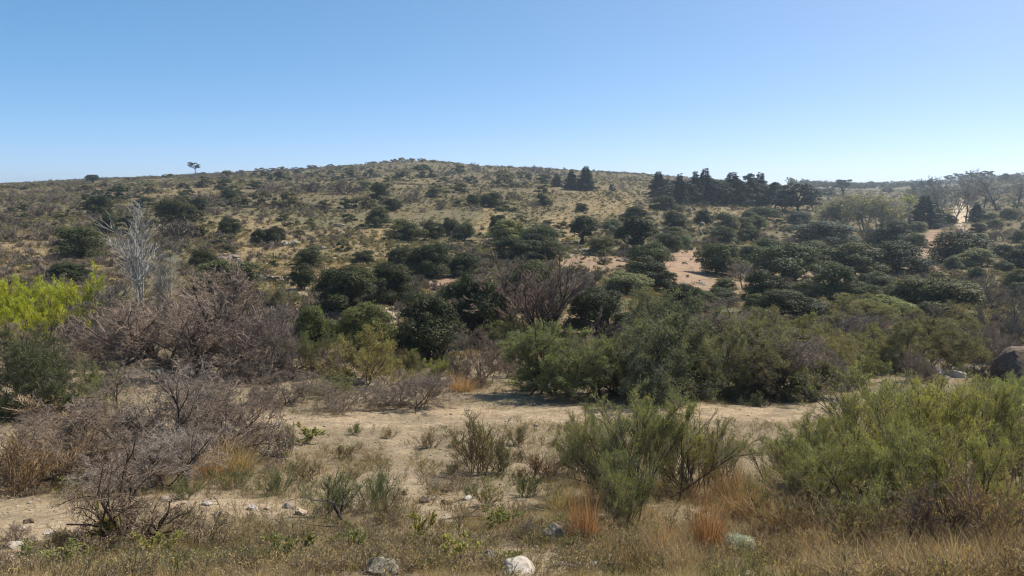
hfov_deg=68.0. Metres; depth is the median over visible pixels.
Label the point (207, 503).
stone
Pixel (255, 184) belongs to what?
scrub bush
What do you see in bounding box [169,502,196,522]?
dry bush
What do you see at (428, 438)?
dry bush
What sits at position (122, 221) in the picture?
scrub bush
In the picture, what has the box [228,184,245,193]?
scrub bush
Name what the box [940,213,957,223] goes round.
evergreen tree
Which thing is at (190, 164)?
pine tree
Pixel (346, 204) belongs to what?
scrub bush
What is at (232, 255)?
rock outcrop
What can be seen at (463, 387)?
grass tussock
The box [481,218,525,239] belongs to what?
evergreen tree
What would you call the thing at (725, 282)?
evergreen tree
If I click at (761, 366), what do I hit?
leafy bush
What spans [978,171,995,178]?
pine tree
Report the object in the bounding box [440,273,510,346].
evergreen tree
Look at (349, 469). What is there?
dry bush
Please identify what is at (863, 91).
sky
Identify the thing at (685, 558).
grass tussock
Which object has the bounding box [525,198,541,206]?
scrub bush
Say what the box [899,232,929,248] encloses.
evergreen tree
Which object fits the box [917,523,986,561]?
grass tussock
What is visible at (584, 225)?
round tree
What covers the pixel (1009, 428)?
broom bush
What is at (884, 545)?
grass tussock
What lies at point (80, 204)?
scrub bush
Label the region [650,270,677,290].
evergreen tree
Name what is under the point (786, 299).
evergreen tree
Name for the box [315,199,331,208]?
scrub bush
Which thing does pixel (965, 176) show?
pine tree
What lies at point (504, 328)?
leafy bush
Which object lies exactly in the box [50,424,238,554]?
thorn bush
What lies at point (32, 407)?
dry bush
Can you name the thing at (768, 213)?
evergreen tree
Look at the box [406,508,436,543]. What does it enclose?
green herb
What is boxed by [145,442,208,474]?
grass tussock
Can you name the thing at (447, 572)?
dry grass
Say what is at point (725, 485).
grass tussock
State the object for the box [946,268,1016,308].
thicket bush
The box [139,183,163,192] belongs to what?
scrub bush
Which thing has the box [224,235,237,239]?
scrub bush
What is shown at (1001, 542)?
grass tussock
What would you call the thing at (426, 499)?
stone
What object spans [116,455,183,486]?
grass tussock
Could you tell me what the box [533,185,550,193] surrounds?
scrub bush
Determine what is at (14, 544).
stone
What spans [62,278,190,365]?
thicket bush
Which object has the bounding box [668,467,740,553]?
grass tussock
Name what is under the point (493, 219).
evergreen tree
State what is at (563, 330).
thicket bush
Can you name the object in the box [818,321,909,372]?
leafy bush
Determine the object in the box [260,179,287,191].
scrub bush
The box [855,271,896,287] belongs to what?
evergreen tree
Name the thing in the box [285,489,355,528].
dead branch
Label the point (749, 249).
evergreen tree
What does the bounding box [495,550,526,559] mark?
green herb
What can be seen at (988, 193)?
bare tree
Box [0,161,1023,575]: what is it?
ground
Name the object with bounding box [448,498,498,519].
dead branch
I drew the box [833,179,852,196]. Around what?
pine tree
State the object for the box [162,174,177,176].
scrub bush
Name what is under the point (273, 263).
scrub bush
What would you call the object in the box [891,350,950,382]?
thicket bush
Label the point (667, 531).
grass tussock
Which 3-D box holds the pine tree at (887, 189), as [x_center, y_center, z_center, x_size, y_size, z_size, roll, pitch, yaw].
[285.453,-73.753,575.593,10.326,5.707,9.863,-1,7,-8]
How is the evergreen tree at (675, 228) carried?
on the ground at (556, 409)
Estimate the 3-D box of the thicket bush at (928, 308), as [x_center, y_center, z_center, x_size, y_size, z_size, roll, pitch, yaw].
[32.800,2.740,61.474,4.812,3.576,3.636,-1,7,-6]
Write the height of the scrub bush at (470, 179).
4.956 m
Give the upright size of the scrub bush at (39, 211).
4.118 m
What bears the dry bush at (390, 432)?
on the ground at (556, 409)
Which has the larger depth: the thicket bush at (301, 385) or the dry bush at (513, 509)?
the thicket bush at (301, 385)
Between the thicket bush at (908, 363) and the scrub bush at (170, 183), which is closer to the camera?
the thicket bush at (908, 363)
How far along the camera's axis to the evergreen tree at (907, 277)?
94.42 m
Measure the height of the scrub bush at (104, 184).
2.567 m
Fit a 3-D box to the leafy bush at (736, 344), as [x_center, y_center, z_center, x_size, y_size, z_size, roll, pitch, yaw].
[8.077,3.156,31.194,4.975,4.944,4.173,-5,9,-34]
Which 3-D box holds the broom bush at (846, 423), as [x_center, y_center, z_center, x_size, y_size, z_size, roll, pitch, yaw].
[6.626,3.172,14.145,3.372,2.345,3.458,-7,10,-43]
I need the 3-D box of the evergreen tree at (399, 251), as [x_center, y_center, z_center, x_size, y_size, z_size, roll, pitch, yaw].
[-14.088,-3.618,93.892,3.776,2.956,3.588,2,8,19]
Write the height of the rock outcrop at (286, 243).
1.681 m
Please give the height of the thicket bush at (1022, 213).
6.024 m
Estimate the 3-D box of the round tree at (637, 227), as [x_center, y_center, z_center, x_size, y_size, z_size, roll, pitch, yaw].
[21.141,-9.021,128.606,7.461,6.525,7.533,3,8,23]
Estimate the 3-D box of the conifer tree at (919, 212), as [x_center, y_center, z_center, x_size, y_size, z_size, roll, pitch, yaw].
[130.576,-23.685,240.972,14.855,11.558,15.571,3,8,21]
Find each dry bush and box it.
[0,383,111,420]
[0,426,100,497]
[5,417,123,482]
[37,523,79,551]
[80,532,135,554]
[165,471,203,499]
[168,545,203,557]
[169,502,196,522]
[206,518,245,534]
[208,462,259,488]
[256,463,302,495]
[270,414,298,452]
[285,451,324,482]
[285,520,321,537]
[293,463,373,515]
[331,442,360,458]
[340,463,364,479]
[344,421,361,434]
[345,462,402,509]
[361,450,382,461]
[362,531,411,548]
[365,493,402,523]
[380,426,399,438]
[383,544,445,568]
[406,428,443,447]
[436,433,468,446]
[446,409,510,475]
[446,459,464,476]
[447,427,461,435]
[460,475,481,496]
[470,532,498,547]
[496,496,528,514]
[502,422,527,445]
[509,468,524,479]
[512,448,528,462]
[514,470,543,497]
[519,449,571,480]
[551,435,619,483]
[560,536,583,551]
[596,506,634,535]
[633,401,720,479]
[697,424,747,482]
[725,473,845,537]
[803,481,904,551]
[882,472,1002,554]
[939,453,1023,551]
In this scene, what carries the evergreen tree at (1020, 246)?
on the ground at (556, 409)
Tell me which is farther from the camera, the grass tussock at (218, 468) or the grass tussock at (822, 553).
the grass tussock at (218, 468)
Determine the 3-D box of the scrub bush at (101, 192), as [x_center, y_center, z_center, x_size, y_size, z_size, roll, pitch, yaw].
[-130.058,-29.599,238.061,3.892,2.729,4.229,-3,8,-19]
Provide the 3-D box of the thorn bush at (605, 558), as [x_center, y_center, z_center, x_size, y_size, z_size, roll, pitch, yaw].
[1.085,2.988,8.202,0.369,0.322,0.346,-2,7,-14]
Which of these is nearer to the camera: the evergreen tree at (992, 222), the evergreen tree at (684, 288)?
the evergreen tree at (684, 288)
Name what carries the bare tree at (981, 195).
on the ground at (556, 409)
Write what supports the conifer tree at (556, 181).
on the ground at (556, 409)
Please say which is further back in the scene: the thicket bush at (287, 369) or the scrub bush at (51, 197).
the scrub bush at (51, 197)
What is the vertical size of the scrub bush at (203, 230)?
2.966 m
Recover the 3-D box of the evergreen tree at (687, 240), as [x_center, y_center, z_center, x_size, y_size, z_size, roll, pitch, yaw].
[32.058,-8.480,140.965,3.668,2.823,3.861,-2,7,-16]
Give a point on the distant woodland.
(868, 184)
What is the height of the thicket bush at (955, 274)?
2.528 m
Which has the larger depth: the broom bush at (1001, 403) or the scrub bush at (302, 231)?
the scrub bush at (302, 231)
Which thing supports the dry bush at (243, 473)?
on the ground at (556, 409)
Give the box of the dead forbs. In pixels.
[0,350,1023,575]
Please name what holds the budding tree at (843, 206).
on the ground at (556, 409)
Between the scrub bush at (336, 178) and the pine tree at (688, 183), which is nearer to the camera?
the pine tree at (688, 183)
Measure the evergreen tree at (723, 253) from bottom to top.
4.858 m
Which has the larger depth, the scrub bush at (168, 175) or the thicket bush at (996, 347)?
the scrub bush at (168, 175)
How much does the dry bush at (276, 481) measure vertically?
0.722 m
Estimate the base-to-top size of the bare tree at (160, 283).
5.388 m
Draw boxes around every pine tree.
[187,162,200,173]
[609,184,614,192]
[654,186,673,196]
[663,179,674,192]
[685,181,701,201]
[703,179,727,202]
[714,180,736,205]
[731,181,755,204]
[739,173,757,204]
[745,183,765,205]
[757,184,778,206]
[762,182,783,207]
[770,190,797,210]
[771,183,824,210]
[776,183,796,210]
[799,189,823,209]
[822,188,834,196]
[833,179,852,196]
[881,187,894,192]
[918,181,927,188]
[944,175,955,184]
[962,173,974,179]
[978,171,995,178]
[997,174,1013,179]
[1009,173,1022,180]
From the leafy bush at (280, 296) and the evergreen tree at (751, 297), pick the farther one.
the evergreen tree at (751, 297)
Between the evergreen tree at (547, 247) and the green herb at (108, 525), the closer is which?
the green herb at (108, 525)
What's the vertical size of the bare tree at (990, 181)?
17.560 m
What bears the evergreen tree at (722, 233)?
on the ground at (556, 409)
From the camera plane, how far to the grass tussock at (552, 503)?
13.58 m
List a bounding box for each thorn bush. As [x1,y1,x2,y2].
[0,520,33,541]
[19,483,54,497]
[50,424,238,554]
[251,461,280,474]
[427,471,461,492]
[499,520,553,545]
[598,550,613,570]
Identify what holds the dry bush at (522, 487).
on the ground at (556, 409)
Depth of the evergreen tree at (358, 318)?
45.12 m
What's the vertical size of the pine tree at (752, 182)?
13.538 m
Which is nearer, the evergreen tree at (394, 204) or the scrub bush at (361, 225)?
the scrub bush at (361, 225)
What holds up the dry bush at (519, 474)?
on the ground at (556, 409)
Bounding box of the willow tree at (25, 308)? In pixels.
[0,258,106,349]
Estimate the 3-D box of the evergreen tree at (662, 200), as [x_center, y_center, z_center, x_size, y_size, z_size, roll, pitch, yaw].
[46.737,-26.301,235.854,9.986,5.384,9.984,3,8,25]
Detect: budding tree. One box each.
[813,198,846,221]
[824,194,881,225]
[839,191,890,230]
[859,195,905,229]
[875,197,914,221]
[899,194,918,215]
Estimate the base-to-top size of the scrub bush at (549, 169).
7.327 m
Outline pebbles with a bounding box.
[0,377,977,575]
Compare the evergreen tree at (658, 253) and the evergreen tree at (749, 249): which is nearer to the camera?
the evergreen tree at (658, 253)
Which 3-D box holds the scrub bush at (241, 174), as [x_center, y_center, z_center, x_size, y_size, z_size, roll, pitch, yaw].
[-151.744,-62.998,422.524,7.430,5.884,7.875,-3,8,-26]
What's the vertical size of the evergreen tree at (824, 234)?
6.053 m
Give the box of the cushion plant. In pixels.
[719,532,756,554]
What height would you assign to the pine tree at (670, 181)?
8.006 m
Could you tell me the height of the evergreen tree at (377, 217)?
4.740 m
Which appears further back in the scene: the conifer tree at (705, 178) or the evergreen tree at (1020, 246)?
the conifer tree at (705, 178)
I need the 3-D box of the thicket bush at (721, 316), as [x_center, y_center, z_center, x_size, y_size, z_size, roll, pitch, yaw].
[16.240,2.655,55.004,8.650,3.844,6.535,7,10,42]
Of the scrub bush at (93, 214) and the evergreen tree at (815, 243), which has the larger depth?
the scrub bush at (93, 214)
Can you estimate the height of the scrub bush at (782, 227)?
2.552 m
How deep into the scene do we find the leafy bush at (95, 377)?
27.47 m
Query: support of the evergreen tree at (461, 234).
on the ground at (556, 409)
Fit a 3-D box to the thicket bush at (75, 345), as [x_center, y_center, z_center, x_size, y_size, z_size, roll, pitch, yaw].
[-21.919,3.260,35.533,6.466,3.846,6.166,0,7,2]
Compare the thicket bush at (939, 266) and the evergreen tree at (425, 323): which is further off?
the thicket bush at (939, 266)
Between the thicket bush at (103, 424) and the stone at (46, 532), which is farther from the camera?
the thicket bush at (103, 424)
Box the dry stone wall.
[252,274,292,281]
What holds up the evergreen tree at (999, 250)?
on the ground at (556, 409)
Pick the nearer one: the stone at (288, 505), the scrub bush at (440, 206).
the stone at (288, 505)
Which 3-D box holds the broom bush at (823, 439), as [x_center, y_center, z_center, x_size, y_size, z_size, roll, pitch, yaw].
[4.543,3.088,11.960,2.209,1.892,2.072,1,7,6]
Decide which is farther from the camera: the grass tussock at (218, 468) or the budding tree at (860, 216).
the budding tree at (860, 216)
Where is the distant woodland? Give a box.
[785,172,1023,210]
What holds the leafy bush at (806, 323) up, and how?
on the ground at (556, 409)
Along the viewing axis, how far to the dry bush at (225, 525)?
11.65 m
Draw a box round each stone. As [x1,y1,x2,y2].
[4,541,23,549]
[23,518,33,523]
[25,535,41,541]
[42,529,53,534]
[201,501,212,505]
[248,503,257,510]
[282,502,294,508]
[295,508,307,515]
[354,378,368,385]
[363,557,399,575]
[419,496,429,503]
[464,495,472,499]
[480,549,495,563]
[501,556,534,575]
[541,523,565,542]
[944,370,966,377]
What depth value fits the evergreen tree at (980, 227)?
215.41 m
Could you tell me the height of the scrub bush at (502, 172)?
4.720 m
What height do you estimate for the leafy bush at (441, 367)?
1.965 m
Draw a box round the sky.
[0,0,1023,185]
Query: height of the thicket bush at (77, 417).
2.086 m
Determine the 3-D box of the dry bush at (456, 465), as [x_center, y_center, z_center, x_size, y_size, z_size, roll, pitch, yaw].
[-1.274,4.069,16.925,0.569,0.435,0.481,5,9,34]
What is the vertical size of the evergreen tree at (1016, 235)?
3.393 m
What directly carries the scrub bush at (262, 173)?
on the ground at (556, 409)
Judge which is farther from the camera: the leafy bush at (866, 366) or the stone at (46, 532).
the leafy bush at (866, 366)
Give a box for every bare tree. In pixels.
[89,199,170,302]
[145,249,179,306]
[463,250,633,341]
[613,183,634,192]
[724,260,762,286]
[918,184,943,204]
[924,174,952,218]
[934,176,949,185]
[946,177,982,223]
[948,168,1013,210]
[956,175,988,221]
[976,173,1008,208]
[1008,178,1023,202]
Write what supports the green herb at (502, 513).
on the ground at (556, 409)
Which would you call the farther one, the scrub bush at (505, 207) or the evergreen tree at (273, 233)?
the scrub bush at (505, 207)
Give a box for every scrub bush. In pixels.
[0,194,16,202]
[0,214,23,225]
[0,225,27,243]
[14,203,29,211]
[16,213,30,217]
[18,223,32,227]
[26,192,42,200]
[26,203,55,216]
[29,224,60,240]
[31,220,49,227]
[43,191,67,202]
[54,209,77,217]
[71,218,85,227]
[74,184,94,191]
[75,201,85,209]
[77,209,106,219]
[81,194,89,199]
[91,189,103,195]
[96,183,110,187]
[104,185,131,200]
[110,214,147,232]
[114,205,132,217]
[126,190,139,197]
[130,195,155,207]
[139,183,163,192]
[139,218,158,228]
[155,213,200,238]
[159,179,174,187]
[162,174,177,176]
[174,195,191,202]
[178,182,189,188]
[178,190,194,195]
[181,210,206,221]
[189,191,219,202]
[190,224,208,237]
[194,175,216,186]
[198,242,215,247]
[204,204,224,214]
[213,238,225,243]
[214,178,232,189]
[217,171,237,178]
[218,243,238,251]
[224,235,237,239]
[226,195,250,208]
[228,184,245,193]
[233,172,245,177]
[245,180,263,188]
[248,190,281,206]
[253,168,267,171]
[258,171,270,176]
[259,268,275,276]
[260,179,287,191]
[265,171,292,180]
[268,260,277,267]
[277,191,308,207]
[278,214,292,220]
[290,185,302,191]
[292,172,308,180]
[293,230,304,234]
[299,180,326,192]
[301,209,314,216]
[303,218,317,225]
[304,172,313,176]
[307,165,319,168]
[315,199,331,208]
[321,178,367,194]
[331,176,341,180]
[335,240,352,251]
[337,198,356,208]
[340,169,364,180]
[341,214,357,220]
[352,196,379,208]
[353,182,372,190]
[355,224,370,228]
[361,168,381,177]
[378,195,388,203]
[380,182,396,191]
[382,176,393,182]
[390,169,416,180]
[392,188,426,201]
[412,164,438,178]
[425,182,450,196]
[433,200,453,209]
[435,176,450,183]
[437,171,448,175]
[449,178,465,183]
[449,181,469,192]
[451,164,466,173]
[452,198,468,206]
[463,175,478,183]
[465,204,483,210]
[468,163,482,170]
[481,174,492,179]
[482,241,494,248]
[489,173,520,187]
[493,200,520,211]
[494,169,507,175]
[505,191,519,198]
[515,214,529,222]
[516,172,526,178]
[518,180,533,187]
[524,164,542,171]
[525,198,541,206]
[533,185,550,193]
[536,174,551,183]
[540,219,555,225]
[542,167,554,174]
[554,221,568,228]
[674,206,684,211]
[696,201,709,207]
[771,219,785,223]
[778,224,794,230]
[783,278,795,284]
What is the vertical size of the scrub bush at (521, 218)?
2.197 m
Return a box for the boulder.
[988,346,1023,387]
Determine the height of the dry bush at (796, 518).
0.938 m
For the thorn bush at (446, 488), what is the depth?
15.53 m
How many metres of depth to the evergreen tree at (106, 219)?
127.41 m
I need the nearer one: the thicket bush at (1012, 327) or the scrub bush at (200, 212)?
the thicket bush at (1012, 327)
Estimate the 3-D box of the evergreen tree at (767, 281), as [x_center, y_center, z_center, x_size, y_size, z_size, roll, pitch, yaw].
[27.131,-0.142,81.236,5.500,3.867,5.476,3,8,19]
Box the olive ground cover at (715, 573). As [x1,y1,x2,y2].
[3,350,1020,575]
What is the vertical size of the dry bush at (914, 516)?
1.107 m
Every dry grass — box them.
[0,160,1023,363]
[0,350,1023,575]
[569,465,1023,575]
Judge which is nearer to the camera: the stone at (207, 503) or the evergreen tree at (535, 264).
the stone at (207, 503)
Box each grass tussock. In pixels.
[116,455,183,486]
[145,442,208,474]
[163,423,260,479]
[208,433,266,472]
[439,366,483,392]
[521,472,600,511]
[556,466,619,541]
[581,531,617,557]
[602,520,674,574]
[638,507,705,558]
[657,533,723,574]
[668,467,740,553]
[693,443,770,501]
[704,453,784,519]
[744,483,810,535]
[791,523,856,567]
[829,522,929,564]
[879,485,953,537]
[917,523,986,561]
[938,462,1023,525]
[955,515,1023,568]
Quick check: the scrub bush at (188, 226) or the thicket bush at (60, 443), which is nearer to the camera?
the thicket bush at (60, 443)
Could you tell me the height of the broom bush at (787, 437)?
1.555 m
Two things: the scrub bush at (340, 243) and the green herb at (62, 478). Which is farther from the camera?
the scrub bush at (340, 243)
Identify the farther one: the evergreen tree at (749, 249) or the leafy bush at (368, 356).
the evergreen tree at (749, 249)
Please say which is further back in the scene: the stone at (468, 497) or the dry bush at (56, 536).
the stone at (468, 497)
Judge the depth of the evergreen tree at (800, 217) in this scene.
230.30 m
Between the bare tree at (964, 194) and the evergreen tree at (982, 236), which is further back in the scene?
the bare tree at (964, 194)
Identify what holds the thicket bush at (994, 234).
on the ground at (556, 409)
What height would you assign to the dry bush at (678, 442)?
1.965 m
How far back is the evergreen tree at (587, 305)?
52.68 m
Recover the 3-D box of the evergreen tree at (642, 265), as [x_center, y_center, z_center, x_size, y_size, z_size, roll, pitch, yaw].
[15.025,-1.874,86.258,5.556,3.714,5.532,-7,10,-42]
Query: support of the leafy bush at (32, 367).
on the ground at (556, 409)
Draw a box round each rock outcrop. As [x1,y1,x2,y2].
[218,254,241,260]
[282,240,298,245]
[330,223,345,226]
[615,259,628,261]
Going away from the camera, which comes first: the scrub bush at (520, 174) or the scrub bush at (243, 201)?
the scrub bush at (243, 201)
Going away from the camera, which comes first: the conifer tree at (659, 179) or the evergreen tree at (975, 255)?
the evergreen tree at (975, 255)
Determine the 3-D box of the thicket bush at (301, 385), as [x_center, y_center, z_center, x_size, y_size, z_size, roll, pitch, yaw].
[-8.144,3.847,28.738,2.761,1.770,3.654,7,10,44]
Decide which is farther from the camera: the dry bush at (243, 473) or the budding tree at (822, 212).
the budding tree at (822, 212)
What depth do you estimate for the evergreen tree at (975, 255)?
134.92 m
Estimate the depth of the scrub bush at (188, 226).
121.37 m
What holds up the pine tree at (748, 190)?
on the ground at (556, 409)
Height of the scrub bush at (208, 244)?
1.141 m
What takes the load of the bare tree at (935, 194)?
on the ground at (556, 409)
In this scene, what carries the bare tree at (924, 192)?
on the ground at (556, 409)
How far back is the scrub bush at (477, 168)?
481.44 m
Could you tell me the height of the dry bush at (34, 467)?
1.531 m
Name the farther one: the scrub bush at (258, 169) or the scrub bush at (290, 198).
the scrub bush at (258, 169)
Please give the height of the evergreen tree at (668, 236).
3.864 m
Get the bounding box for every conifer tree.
[550,174,563,186]
[560,170,578,189]
[576,166,600,190]
[646,171,670,196]
[671,173,692,204]
[686,171,704,203]
[699,168,722,203]
[717,171,754,206]
[749,172,771,205]
[906,196,947,229]
[963,202,987,221]
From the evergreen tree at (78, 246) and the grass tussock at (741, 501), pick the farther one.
the evergreen tree at (78, 246)
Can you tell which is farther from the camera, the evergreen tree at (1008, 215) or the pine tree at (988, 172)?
the pine tree at (988, 172)
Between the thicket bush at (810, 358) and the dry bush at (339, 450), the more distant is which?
the thicket bush at (810, 358)
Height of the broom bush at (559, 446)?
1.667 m
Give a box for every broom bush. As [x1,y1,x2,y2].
[273,322,352,377]
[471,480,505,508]
[481,436,517,474]
[546,385,768,504]
[553,411,626,473]
[556,403,652,501]
[589,439,663,527]
[645,405,731,494]
[727,415,866,525]
[755,390,975,503]
[757,420,854,483]
[790,350,930,443]
[791,422,956,536]
[833,372,1023,496]
[876,371,1023,430]
[882,416,1023,539]
[921,367,1023,482]
[934,371,1023,424]
[983,368,1023,484]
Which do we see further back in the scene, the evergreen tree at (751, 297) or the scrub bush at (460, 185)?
the scrub bush at (460, 185)
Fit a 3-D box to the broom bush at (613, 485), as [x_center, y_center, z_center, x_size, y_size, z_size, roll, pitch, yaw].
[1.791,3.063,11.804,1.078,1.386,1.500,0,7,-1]
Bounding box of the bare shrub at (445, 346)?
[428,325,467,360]
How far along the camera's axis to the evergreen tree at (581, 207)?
201.20 m
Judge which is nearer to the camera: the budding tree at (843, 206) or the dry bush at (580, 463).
the dry bush at (580, 463)
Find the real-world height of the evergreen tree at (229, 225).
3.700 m
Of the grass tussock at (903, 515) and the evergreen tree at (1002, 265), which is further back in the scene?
the evergreen tree at (1002, 265)
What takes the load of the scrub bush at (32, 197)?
on the ground at (556, 409)
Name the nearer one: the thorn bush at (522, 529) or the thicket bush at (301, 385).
the thorn bush at (522, 529)
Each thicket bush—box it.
[0,317,108,385]
[0,411,113,490]
[5,395,224,491]
[10,359,172,450]
[60,353,300,477]
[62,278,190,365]
[62,417,239,498]
[160,378,295,462]
[172,372,276,442]
[201,299,302,385]
[240,365,335,410]
[257,302,300,322]
[267,356,306,382]
[295,378,371,415]
[311,347,354,368]
[354,364,463,411]
[387,332,417,354]
[443,323,523,387]
[497,356,526,378]
[528,319,572,335]
[570,335,613,355]
[688,294,797,333]
[699,235,716,247]
[708,324,846,398]
[790,349,865,391]
[801,308,902,347]
[856,222,878,245]
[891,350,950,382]
[893,300,946,332]
[915,260,943,272]
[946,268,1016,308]
[949,268,967,279]
[950,221,968,232]
[955,319,1023,363]
[965,356,1016,386]
[972,283,1023,345]
[987,223,1015,240]
[1007,207,1023,218]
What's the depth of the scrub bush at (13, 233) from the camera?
110.79 m
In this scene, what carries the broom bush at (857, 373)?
on the ground at (556, 409)
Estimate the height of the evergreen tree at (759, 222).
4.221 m
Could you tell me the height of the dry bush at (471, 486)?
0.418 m
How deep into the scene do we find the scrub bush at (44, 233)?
114.56 m
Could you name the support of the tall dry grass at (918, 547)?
on the ground at (556, 409)
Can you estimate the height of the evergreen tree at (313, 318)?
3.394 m
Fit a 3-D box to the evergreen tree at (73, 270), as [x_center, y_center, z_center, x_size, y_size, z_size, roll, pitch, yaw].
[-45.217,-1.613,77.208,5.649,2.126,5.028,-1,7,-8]
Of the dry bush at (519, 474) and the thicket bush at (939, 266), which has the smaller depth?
the dry bush at (519, 474)
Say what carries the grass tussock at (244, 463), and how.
on the ground at (556, 409)
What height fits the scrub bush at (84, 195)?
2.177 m
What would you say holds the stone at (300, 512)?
on the ground at (556, 409)
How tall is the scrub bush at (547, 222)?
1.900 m
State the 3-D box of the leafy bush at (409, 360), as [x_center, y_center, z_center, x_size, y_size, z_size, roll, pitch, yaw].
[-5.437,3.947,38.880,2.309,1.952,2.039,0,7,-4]
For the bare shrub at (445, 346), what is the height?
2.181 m
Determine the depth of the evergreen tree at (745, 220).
194.04 m
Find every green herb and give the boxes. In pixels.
[16,536,96,563]
[41,466,91,491]
[85,499,119,547]
[128,527,185,559]
[191,545,243,563]
[259,529,317,564]
[294,421,325,442]
[328,518,372,549]
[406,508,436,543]
[440,529,482,555]
[481,503,522,527]
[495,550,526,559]
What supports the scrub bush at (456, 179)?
on the ground at (556, 409)
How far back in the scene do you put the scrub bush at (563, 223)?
165.37 m
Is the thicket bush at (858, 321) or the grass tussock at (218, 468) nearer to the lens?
the grass tussock at (218, 468)
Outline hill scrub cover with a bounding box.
[0,159,1023,353]
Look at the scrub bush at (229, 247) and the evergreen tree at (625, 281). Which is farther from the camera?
the scrub bush at (229, 247)
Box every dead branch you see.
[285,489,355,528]
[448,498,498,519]
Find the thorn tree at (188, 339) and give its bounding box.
[56,250,360,386]
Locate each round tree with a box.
[84,174,99,182]
[569,215,598,243]
[613,216,658,250]
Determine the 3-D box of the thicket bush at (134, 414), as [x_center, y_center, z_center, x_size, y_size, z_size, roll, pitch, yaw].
[-8.679,3.284,19.414,5.076,3.709,5.322,-5,9,-36]
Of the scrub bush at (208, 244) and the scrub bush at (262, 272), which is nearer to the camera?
the scrub bush at (262, 272)
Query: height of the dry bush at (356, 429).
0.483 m
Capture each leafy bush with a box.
[0,318,86,424]
[33,351,129,413]
[263,282,307,307]
[301,372,365,399]
[315,324,418,388]
[385,348,425,374]
[410,353,458,384]
[474,311,534,350]
[494,318,618,403]
[560,317,668,400]
[596,283,767,407]
[628,283,665,322]
[642,306,760,402]
[710,304,801,371]
[716,328,856,403]
[749,309,835,349]
[790,326,874,388]
[808,292,904,332]
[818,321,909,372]
[854,354,892,378]
[866,306,995,377]
[905,299,998,338]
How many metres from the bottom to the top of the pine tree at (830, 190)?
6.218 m
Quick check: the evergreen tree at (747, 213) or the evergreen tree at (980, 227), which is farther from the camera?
the evergreen tree at (747, 213)
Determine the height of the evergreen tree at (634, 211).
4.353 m
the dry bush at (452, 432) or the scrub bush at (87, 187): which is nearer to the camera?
the dry bush at (452, 432)
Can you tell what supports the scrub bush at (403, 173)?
on the ground at (556, 409)
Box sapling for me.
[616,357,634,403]
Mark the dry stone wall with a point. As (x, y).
(276, 278)
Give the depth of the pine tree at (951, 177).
768.18 m
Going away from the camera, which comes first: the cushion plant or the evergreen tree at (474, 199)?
the cushion plant
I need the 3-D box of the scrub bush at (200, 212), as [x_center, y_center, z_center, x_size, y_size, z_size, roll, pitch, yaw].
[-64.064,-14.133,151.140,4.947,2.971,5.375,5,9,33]
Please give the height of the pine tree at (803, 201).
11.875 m
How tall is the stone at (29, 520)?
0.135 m
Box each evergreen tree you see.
[38,262,96,281]
[45,225,109,258]
[82,195,116,215]
[87,212,118,233]
[150,199,201,222]
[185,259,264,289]
[187,248,218,268]
[188,197,208,210]
[217,216,243,233]
[219,188,239,199]
[250,228,268,245]
[263,226,285,243]
[287,263,316,289]
[289,304,338,351]
[291,245,327,267]
[310,265,378,316]
[333,300,400,352]
[348,250,375,263]
[364,206,392,227]
[364,261,415,305]
[368,182,390,199]
[380,199,403,210]
[384,218,428,241]
[385,247,410,266]
[391,290,469,360]
[401,242,453,276]
[422,220,445,238]
[434,278,475,299]
[440,217,460,236]
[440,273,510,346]
[444,252,480,276]
[451,222,475,240]
[466,194,478,205]
[476,192,502,206]
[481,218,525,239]
[487,214,504,235]
[490,235,540,259]
[504,259,568,308]
[518,224,562,242]
[524,237,566,260]
[536,193,552,204]
[560,286,636,339]
[574,203,589,211]
[584,236,618,255]
[598,270,654,294]
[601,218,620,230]
[617,206,653,221]
[623,241,676,268]
[625,255,667,285]
[646,195,678,210]
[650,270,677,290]
[653,231,684,251]
[661,211,689,229]
[662,282,710,311]
[667,226,685,235]
[677,235,692,247]
[689,290,719,307]
[692,209,713,223]
[692,243,751,275]
[706,225,737,242]
[709,287,737,304]
[711,211,740,228]
[712,278,738,290]
[733,216,753,229]
[735,225,763,241]
[738,245,762,262]
[740,211,757,218]
[740,268,792,298]
[742,288,834,322]
[743,242,821,280]
[743,293,761,306]
[746,207,783,218]
[748,215,769,228]
[753,238,785,248]
[784,211,811,224]
[787,220,864,243]
[789,239,835,262]
[790,278,824,297]
[809,262,860,301]
[811,242,894,275]
[839,238,854,243]
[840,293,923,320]
[846,281,883,299]
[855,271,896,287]
[860,239,937,274]
[865,219,919,244]
[880,284,897,295]
[883,276,987,317]
[887,274,921,295]
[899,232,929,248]
[909,221,928,231]
[924,231,999,262]
[929,273,946,281]
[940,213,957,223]
[942,255,965,268]
[955,247,997,266]
[966,266,987,278]
[968,222,988,231]
[975,233,990,244]
[983,212,998,219]
[985,219,1005,227]
[991,244,1016,256]
[991,260,1016,271]
[997,208,1020,219]
[1002,249,1023,268]
[1002,269,1023,284]
[1008,230,1023,242]
[1008,282,1023,298]
[1013,240,1023,248]
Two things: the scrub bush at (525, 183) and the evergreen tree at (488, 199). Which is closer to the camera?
the evergreen tree at (488, 199)

